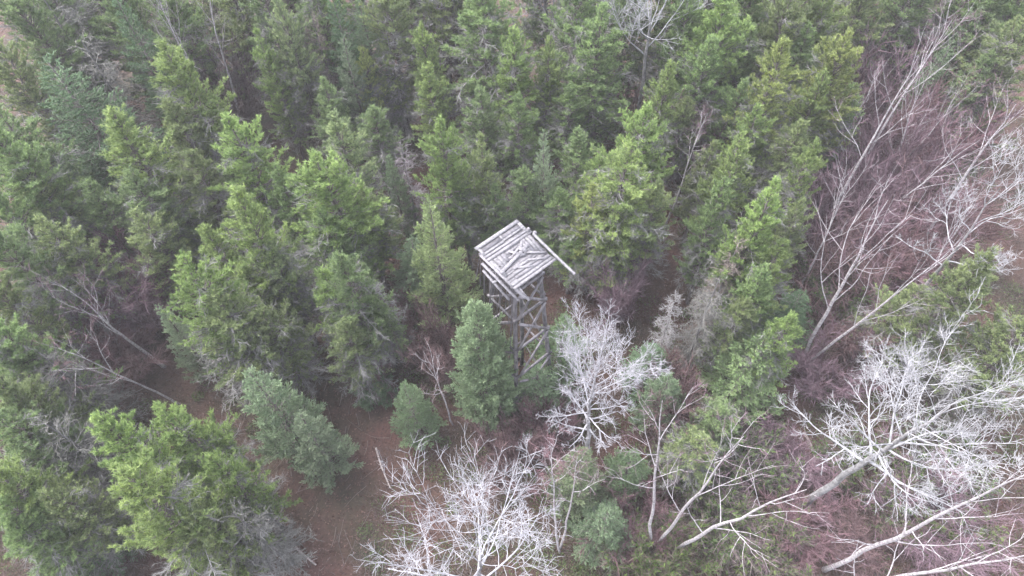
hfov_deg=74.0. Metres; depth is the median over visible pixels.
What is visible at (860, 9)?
pine tree
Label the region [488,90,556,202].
pine tree
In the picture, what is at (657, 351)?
spruce tree
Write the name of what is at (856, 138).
bush
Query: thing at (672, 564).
bush
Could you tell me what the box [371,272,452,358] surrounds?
shrub
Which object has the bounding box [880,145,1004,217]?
bush
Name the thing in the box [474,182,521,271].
pine tree
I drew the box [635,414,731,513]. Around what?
bush
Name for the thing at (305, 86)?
pine tree
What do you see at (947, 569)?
birch tree
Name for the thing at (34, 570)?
fir tree
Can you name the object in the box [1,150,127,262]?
pine tree
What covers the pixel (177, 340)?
fir tree
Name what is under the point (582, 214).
pine tree
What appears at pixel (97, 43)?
dead tree
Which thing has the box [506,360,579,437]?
fir tree
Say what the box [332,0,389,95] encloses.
pine tree
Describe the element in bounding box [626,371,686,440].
fir tree
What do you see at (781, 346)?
pine tree
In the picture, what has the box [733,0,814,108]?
pine tree
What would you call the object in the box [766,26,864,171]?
pine tree
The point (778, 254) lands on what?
pine tree
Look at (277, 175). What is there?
pine tree
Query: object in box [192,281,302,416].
pine tree
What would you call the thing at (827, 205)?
shrub
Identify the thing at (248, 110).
pine tree
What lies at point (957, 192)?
birch tree
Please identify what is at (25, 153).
pine tree
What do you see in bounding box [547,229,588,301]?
pine tree
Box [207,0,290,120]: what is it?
pine tree
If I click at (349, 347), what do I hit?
pine tree
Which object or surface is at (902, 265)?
shrub
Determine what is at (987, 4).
pine tree
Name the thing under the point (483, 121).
pine tree
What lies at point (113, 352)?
shrub
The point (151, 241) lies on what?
pine tree
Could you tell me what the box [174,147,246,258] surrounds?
pine tree
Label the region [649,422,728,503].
pine tree
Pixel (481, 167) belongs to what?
pine tree
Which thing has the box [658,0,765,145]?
pine tree
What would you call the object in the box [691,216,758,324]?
pine tree
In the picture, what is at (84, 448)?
dead tree
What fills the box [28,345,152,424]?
dead tree
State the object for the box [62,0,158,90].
pine tree
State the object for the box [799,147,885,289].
birch tree
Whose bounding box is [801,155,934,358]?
birch tree
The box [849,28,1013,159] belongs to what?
shrub
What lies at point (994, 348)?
pine tree
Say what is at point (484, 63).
pine tree
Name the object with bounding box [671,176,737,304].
pine tree
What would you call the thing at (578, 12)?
pine tree
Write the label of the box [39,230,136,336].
shrub
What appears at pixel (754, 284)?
pine tree
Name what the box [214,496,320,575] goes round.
dead tree
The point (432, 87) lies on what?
pine tree
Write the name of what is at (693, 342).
dead tree
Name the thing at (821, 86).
pine tree
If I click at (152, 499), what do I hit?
pine tree
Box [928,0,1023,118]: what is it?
pine tree
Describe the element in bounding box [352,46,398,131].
pine tree
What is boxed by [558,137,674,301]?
pine tree
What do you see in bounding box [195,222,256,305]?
pine tree
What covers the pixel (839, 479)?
aspen tree
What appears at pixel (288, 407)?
fir tree
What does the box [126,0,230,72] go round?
pine tree
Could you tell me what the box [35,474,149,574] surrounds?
pine tree
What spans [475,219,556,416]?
watch tower
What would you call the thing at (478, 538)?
aspen tree
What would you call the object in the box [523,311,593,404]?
fir tree
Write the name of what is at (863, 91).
birch tree
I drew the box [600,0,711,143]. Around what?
aspen tree
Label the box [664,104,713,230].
birch tree
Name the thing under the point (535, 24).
pine tree
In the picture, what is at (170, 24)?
birch tree
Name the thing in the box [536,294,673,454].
aspen tree
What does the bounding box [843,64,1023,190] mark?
shrub
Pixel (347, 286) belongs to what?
pine tree
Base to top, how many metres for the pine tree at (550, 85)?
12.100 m
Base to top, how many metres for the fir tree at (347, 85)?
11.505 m
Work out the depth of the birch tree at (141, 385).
34.79 m
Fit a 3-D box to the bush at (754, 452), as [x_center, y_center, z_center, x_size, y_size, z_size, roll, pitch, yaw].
[12.358,10.209,36.565,7.444,4.066,9.279,12,56,10]
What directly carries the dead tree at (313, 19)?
on the ground at (374, 418)
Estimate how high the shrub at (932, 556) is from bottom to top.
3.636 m
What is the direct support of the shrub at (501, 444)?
on the ground at (374, 418)
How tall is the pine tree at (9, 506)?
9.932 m
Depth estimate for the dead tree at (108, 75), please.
46.24 m
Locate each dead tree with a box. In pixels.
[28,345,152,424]
[28,408,129,501]
[33,0,155,141]
[69,28,172,155]
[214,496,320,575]
[301,5,357,130]
[371,16,422,140]
[392,141,428,232]
[644,290,684,362]
[667,274,729,375]
[686,235,749,337]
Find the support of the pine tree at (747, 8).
on the ground at (374, 418)
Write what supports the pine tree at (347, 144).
on the ground at (374, 418)
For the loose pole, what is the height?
0.641 m
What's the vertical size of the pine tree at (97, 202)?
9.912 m
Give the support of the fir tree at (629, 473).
on the ground at (374, 418)
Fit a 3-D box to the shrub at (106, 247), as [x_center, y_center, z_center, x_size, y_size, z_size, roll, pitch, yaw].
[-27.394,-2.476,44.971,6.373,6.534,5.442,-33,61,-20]
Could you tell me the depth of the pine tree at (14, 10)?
45.83 m
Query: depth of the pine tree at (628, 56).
48.00 m
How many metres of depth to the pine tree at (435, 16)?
50.15 m
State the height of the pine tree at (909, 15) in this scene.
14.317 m
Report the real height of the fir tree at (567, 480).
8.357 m
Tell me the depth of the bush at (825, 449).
37.70 m
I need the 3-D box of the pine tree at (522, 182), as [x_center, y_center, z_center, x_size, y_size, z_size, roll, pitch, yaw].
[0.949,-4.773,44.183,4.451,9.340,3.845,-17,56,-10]
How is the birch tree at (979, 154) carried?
on the ground at (374, 418)
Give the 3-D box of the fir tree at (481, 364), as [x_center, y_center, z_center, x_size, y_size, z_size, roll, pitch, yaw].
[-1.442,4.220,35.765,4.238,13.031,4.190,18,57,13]
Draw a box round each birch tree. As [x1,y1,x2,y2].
[23,264,165,368]
[28,314,180,406]
[138,0,205,82]
[191,0,241,124]
[405,335,452,425]
[522,425,587,553]
[542,445,607,549]
[592,375,713,553]
[653,407,791,551]
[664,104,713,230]
[668,438,838,575]
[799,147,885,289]
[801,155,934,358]
[807,55,887,192]
[807,220,987,365]
[817,10,977,241]
[819,435,1023,575]
[820,504,1023,575]
[834,0,993,203]
[853,107,1014,236]
[883,46,943,174]
[886,66,991,176]
[907,68,1023,259]
[918,173,997,284]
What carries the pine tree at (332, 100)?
on the ground at (374, 418)
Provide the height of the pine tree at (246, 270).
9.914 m
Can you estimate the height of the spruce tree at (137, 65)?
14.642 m
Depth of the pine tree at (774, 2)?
50.90 m
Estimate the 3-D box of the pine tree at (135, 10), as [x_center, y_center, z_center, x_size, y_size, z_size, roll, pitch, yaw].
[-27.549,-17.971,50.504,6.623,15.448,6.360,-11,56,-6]
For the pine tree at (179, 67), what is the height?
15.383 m
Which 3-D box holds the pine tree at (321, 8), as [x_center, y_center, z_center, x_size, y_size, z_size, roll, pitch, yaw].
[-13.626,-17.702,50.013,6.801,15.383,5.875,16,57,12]
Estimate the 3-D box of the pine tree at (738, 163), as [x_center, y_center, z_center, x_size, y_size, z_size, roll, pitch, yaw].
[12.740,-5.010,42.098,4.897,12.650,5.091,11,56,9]
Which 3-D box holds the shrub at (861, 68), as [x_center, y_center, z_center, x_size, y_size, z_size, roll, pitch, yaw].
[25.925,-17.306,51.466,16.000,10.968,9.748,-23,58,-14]
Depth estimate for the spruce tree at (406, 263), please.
42.17 m
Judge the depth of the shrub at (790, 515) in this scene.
35.39 m
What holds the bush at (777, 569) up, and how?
on the ground at (374, 418)
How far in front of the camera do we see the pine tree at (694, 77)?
43.54 m
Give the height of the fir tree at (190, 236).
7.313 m
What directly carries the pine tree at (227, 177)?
on the ground at (374, 418)
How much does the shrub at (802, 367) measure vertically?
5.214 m
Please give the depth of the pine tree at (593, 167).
41.75 m
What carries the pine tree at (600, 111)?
on the ground at (374, 418)
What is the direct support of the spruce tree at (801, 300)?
on the ground at (374, 418)
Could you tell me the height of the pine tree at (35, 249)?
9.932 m
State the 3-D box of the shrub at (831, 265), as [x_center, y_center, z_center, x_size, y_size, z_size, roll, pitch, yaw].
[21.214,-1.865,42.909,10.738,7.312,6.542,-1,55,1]
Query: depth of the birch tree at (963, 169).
39.16 m
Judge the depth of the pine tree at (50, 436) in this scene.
33.46 m
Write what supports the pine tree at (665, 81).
on the ground at (374, 418)
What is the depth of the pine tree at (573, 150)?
43.35 m
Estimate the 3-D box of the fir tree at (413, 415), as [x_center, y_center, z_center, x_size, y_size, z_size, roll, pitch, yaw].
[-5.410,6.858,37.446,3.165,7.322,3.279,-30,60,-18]
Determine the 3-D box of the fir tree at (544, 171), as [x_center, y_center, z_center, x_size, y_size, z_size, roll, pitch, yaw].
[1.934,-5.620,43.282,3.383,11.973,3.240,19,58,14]
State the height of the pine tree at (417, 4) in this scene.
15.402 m
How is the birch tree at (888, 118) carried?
on the ground at (374, 418)
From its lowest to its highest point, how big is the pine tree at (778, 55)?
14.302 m
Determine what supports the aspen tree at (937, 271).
on the ground at (374, 418)
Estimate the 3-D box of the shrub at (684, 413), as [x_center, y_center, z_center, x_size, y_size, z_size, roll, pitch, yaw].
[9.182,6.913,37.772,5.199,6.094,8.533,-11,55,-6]
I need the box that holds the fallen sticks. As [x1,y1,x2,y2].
[4,0,1023,575]
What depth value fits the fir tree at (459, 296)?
40.12 m
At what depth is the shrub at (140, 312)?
41.22 m
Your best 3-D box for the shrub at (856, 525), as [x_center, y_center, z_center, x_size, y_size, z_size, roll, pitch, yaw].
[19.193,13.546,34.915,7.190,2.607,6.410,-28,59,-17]
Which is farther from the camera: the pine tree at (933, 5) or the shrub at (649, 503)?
the pine tree at (933, 5)
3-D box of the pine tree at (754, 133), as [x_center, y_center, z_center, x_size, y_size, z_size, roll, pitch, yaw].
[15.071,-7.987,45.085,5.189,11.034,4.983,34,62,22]
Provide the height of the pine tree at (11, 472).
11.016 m
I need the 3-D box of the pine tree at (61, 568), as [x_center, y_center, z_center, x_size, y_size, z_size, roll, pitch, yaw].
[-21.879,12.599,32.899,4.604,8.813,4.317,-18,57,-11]
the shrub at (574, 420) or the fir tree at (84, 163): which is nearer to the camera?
the shrub at (574, 420)
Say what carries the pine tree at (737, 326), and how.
on the ground at (374, 418)
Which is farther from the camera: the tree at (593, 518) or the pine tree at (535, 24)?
the pine tree at (535, 24)
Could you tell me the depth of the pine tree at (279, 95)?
48.38 m
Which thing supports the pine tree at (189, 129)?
on the ground at (374, 418)
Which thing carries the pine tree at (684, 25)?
on the ground at (374, 418)
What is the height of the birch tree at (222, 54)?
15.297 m
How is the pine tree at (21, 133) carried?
on the ground at (374, 418)
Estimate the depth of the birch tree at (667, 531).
26.05 m
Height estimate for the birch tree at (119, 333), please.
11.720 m
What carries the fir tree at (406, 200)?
on the ground at (374, 418)
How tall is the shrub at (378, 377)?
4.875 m
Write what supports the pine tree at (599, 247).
on the ground at (374, 418)
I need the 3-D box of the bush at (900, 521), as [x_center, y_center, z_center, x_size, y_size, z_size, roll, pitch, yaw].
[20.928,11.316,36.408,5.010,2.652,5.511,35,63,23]
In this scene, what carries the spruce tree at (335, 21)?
on the ground at (374, 418)
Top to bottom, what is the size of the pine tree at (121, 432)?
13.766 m
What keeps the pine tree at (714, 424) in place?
on the ground at (374, 418)
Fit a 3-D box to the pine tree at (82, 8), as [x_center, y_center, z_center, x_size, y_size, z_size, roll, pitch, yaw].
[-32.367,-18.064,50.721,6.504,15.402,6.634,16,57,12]
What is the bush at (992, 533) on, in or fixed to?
on the ground at (374, 418)
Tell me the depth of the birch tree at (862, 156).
37.96 m
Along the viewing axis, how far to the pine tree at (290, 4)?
52.53 m
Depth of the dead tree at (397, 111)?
49.97 m
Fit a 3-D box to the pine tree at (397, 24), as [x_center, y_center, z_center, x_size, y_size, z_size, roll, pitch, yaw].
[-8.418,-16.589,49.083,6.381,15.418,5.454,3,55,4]
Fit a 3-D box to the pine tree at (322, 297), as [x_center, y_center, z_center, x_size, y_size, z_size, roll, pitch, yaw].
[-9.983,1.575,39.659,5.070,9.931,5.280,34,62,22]
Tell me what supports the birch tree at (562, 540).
on the ground at (374, 418)
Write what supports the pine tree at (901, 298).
on the ground at (374, 418)
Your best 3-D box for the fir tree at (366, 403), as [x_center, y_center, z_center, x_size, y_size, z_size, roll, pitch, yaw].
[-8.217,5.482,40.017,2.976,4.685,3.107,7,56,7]
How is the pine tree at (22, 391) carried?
on the ground at (374, 418)
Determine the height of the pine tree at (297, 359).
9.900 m
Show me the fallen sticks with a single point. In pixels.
(544, 466)
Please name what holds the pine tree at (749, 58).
on the ground at (374, 418)
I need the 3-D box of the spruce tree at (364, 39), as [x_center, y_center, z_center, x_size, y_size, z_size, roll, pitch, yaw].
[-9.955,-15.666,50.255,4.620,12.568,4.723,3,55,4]
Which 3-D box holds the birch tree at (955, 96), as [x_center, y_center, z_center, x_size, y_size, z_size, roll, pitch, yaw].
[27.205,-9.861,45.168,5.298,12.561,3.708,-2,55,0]
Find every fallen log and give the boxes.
[293,544,316,564]
[375,447,390,487]
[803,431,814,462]
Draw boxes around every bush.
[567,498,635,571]
[594,503,725,575]
[603,433,787,575]
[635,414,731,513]
[686,391,815,554]
[702,480,830,575]
[777,252,909,329]
[807,415,927,534]
[829,278,947,394]
[844,90,924,167]
[851,456,933,545]
[871,398,1010,533]
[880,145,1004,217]
[897,493,1023,575]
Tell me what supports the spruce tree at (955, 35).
on the ground at (374, 418)
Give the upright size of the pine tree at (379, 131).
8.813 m
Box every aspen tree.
[352,424,568,575]
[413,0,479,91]
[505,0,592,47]
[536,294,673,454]
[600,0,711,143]
[770,276,1023,547]
[871,128,1023,350]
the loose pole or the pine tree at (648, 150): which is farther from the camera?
the pine tree at (648, 150)
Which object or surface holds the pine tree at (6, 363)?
on the ground at (374, 418)
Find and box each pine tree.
[0,0,132,137]
[0,35,105,164]
[0,102,109,216]
[0,124,131,256]
[0,188,111,280]
[0,222,125,350]
[0,266,105,386]
[0,312,123,422]
[0,342,103,414]
[0,371,117,463]
[0,393,115,500]
[0,450,132,562]
[0,484,123,575]
[0,504,119,575]
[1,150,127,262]
[4,0,111,93]
[6,417,111,492]
[9,238,95,332]
[28,213,158,333]
[29,0,135,100]
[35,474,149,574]
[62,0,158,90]
[80,176,152,270]
[84,405,209,513]
[90,0,178,122]
[98,102,215,249]
[100,165,208,279]
[106,442,280,575]
[123,205,221,314]
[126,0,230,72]
[141,0,252,122]
[145,399,268,496]
[147,36,258,181]
[154,25,272,140]
[157,97,237,223]
[160,249,289,399]
[169,490,298,575]
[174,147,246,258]
[184,0,261,75]
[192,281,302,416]
[194,447,302,532]
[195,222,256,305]
[206,110,309,254]
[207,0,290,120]
[216,158,275,237]
[218,182,321,342]
[230,261,299,333]
[238,0,316,138]
[247,298,341,404]
[248,239,326,346]
[249,27,311,163]
[255,0,335,69]
[263,161,319,275]
[265,0,337,153]
[283,147,408,287]
[293,0,359,106]
[297,205,394,324]
[304,257,368,363]
[305,75,371,173]
[313,250,406,377]
[318,311,403,404]
[320,108,398,214]
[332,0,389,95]
[349,184,410,285]
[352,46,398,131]
[355,104,422,193]
[357,0,435,137]
[360,297,417,370]
[384,0,443,84]
[399,0,480,107]
[402,19,461,151]
[407,60,464,168]
[409,112,484,270]
[429,0,503,71]
[437,0,539,131]
[440,179,487,269]
[454,84,514,194]
[461,131,512,254]
[469,24,552,166]
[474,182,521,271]
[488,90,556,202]
[501,163,546,240]
[506,0,576,73]
[523,0,602,93]
[528,34,574,164]
[531,186,579,274]
[538,81,601,187]
[546,125,596,219]
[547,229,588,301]
[554,180,612,294]
[557,2,644,156]
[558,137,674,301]
[567,152,612,218]
[574,212,640,305]
[583,0,636,63]
[588,0,664,133]
[598,99,677,216]
[619,177,676,286]
[620,0,702,102]
[627,59,685,187]
[634,0,707,120]
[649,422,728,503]
[653,94,706,197]
[655,0,735,76]
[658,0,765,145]
[664,33,729,182]
[668,139,725,240]
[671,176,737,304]
[671,393,745,471]
[673,128,758,259]
[682,295,762,376]
[683,77,756,175]
[688,174,789,326]
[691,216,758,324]
[695,261,779,365]
[701,0,771,82]
[712,36,801,176]
[713,103,777,216]
[714,22,763,139]
[723,237,798,327]
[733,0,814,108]
[734,309,805,399]
[743,117,813,212]
[750,0,816,37]
[754,0,833,94]
[755,66,834,193]
[757,20,819,157]
[764,195,815,299]
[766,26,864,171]
[770,137,827,244]
[788,0,849,100]
[801,82,864,190]
[807,0,883,51]
[814,0,893,85]
[839,278,943,372]
[846,243,1003,383]
[851,0,943,114]
[869,0,945,77]
[890,302,1023,436]
[891,0,995,101]
[894,0,1015,94]
[909,48,999,148]
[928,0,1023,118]
[929,14,1023,158]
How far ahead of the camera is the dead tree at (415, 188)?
45.24 m
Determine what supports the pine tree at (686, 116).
on the ground at (374, 418)
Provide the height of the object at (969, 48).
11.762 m
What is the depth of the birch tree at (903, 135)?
43.53 m
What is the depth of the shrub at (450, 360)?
39.81 m
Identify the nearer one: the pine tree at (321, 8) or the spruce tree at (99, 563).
the spruce tree at (99, 563)
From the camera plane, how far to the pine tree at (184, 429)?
31.63 m
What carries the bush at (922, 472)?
on the ground at (374, 418)
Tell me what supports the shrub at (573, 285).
on the ground at (374, 418)
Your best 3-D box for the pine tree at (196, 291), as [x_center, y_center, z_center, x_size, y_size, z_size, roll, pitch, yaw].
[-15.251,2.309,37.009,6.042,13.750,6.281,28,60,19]
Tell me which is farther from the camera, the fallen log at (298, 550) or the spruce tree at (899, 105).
the spruce tree at (899, 105)
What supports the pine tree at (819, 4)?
on the ground at (374, 418)
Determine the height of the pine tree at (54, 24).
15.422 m
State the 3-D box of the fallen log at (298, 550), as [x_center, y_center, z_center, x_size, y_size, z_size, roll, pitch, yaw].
[-11.099,14.178,36.456,1.846,0.369,0.604,38,64,24]
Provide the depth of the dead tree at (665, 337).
38.50 m
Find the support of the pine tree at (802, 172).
on the ground at (374, 418)
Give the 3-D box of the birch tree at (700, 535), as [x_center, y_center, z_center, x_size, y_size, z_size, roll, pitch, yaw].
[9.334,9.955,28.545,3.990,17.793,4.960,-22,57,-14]
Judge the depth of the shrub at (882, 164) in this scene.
44.37 m
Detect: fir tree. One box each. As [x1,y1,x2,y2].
[31,566,102,575]
[76,141,131,200]
[154,303,224,383]
[170,212,204,264]
[240,365,339,484]
[290,409,364,494]
[336,32,393,160]
[347,364,398,411]
[382,154,424,239]
[389,379,448,450]
[406,197,483,338]
[443,298,523,437]
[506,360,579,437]
[523,130,562,252]
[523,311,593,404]
[541,445,612,523]
[596,446,653,509]
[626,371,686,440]
[691,330,791,430]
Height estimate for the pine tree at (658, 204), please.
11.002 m
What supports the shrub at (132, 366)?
on the ground at (374, 418)
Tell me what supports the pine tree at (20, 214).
on the ground at (374, 418)
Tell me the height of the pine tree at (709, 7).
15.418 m
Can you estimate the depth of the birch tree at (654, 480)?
26.54 m
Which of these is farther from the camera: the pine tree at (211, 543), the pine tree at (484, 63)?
the pine tree at (484, 63)
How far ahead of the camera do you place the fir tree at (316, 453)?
36.20 m
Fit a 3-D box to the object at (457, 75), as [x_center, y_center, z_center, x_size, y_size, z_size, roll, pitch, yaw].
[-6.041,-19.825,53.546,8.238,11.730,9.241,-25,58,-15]
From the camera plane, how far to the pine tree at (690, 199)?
43.23 m
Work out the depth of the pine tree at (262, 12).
46.51 m
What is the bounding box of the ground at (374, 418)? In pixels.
[0,0,1023,575]
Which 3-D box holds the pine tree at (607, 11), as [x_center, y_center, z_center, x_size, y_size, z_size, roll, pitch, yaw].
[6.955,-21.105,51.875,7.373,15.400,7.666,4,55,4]
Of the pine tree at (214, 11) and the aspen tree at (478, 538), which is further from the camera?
the pine tree at (214, 11)
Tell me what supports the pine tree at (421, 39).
on the ground at (374, 418)
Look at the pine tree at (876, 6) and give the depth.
50.71 m
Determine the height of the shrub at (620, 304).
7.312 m
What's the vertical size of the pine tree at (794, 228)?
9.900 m
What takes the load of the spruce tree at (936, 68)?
on the ground at (374, 418)
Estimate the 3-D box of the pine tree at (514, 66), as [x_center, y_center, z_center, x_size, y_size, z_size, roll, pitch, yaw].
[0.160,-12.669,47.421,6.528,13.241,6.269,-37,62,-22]
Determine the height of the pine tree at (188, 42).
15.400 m
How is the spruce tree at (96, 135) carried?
on the ground at (374, 418)
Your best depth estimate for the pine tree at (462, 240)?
42.84 m
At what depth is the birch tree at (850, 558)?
27.11 m
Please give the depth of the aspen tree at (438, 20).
49.71 m
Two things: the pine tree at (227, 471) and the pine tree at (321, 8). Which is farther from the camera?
the pine tree at (321, 8)
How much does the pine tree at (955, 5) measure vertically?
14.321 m
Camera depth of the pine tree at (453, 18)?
51.66 m
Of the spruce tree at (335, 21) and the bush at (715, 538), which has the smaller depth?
the bush at (715, 538)
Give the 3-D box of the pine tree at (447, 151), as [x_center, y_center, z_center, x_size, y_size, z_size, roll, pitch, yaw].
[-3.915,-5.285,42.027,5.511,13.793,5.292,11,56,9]
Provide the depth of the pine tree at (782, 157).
41.86 m
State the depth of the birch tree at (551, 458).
25.94 m
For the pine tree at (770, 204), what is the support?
on the ground at (374, 418)
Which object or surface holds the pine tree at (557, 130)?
on the ground at (374, 418)
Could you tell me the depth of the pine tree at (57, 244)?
38.86 m
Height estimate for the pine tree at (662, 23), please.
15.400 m
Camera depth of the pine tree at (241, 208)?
35.43 m
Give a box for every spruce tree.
[36,50,186,217]
[39,141,133,244]
[40,518,135,575]
[112,0,199,152]
[325,0,390,146]
[353,0,415,147]
[386,234,450,330]
[613,340,674,404]
[756,289,813,361]
[868,70,934,171]
[879,40,956,121]
[880,6,983,108]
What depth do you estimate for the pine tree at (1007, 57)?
44.80 m
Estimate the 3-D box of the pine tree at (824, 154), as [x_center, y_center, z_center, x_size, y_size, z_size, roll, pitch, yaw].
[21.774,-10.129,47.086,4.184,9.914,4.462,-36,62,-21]
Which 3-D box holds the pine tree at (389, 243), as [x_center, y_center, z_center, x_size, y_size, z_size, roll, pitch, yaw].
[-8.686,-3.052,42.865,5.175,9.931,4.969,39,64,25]
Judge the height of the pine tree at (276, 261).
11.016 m
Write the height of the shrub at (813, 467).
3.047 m
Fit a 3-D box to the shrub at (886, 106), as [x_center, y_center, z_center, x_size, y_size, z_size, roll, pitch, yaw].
[25.958,-12.634,48.950,13.687,9.696,9.805,-18,57,-11]
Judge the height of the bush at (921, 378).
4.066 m
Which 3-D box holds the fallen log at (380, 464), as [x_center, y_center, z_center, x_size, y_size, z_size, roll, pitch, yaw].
[-7.419,10.281,39.083,0.689,0.352,2.649,-23,58,-14]
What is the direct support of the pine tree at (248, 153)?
on the ground at (374, 418)
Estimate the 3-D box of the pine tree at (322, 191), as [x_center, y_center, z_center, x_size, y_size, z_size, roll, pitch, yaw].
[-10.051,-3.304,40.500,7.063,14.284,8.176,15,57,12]
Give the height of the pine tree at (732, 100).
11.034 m
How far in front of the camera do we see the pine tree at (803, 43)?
45.09 m
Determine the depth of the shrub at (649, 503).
35.09 m
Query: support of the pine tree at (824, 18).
on the ground at (374, 418)
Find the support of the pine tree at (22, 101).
on the ground at (374, 418)
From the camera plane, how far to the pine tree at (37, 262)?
37.17 m
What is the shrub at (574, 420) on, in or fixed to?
on the ground at (374, 418)
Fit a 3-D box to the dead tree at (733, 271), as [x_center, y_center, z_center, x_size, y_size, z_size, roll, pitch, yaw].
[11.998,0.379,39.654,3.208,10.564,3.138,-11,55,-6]
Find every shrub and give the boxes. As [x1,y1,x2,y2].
[27,274,162,374]
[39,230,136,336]
[52,222,204,358]
[82,302,182,410]
[85,215,133,269]
[87,210,196,323]
[333,353,398,404]
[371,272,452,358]
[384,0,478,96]
[393,289,475,386]
[456,395,584,502]
[502,369,590,455]
[554,256,632,297]
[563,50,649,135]
[572,446,692,575]
[579,243,656,337]
[631,341,730,442]
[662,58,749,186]
[743,467,873,575]
[747,412,852,521]
[780,296,891,410]
[782,201,935,303]
[788,129,922,261]
[792,235,931,370]
[809,41,951,172]
[811,494,942,575]
[818,1,948,118]
[823,105,986,237]
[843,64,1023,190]
[845,182,975,298]
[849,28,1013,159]
[857,419,1023,575]
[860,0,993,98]
[881,120,1023,269]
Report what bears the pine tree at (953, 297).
on the ground at (374, 418)
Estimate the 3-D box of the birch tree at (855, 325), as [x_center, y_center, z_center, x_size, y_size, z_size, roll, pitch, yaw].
[19.186,1.026,35.484,3.966,16.248,3.811,-2,55,0]
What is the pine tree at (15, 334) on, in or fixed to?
on the ground at (374, 418)
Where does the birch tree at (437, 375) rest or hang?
on the ground at (374, 418)
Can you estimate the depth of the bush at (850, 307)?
42.76 m
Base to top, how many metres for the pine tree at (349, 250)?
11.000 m
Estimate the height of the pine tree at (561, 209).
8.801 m
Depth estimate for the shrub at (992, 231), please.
43.38 m
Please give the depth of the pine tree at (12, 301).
36.44 m
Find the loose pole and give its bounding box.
[532,233,575,274]
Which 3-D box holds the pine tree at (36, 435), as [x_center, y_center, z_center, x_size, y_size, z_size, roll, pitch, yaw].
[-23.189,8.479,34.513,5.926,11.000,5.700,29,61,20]
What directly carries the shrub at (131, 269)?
on the ground at (374, 418)
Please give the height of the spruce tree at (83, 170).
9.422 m
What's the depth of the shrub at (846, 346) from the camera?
40.99 m
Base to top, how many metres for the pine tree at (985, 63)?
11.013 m
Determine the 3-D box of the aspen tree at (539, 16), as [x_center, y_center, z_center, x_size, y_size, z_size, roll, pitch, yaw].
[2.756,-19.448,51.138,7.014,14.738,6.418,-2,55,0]
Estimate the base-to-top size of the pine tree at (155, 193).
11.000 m
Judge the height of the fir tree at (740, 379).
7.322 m
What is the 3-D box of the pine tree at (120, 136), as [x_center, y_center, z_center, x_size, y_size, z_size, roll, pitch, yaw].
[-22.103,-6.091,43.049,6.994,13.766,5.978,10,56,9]
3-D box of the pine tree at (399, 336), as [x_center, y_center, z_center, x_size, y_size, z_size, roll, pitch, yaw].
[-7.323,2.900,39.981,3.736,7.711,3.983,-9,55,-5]

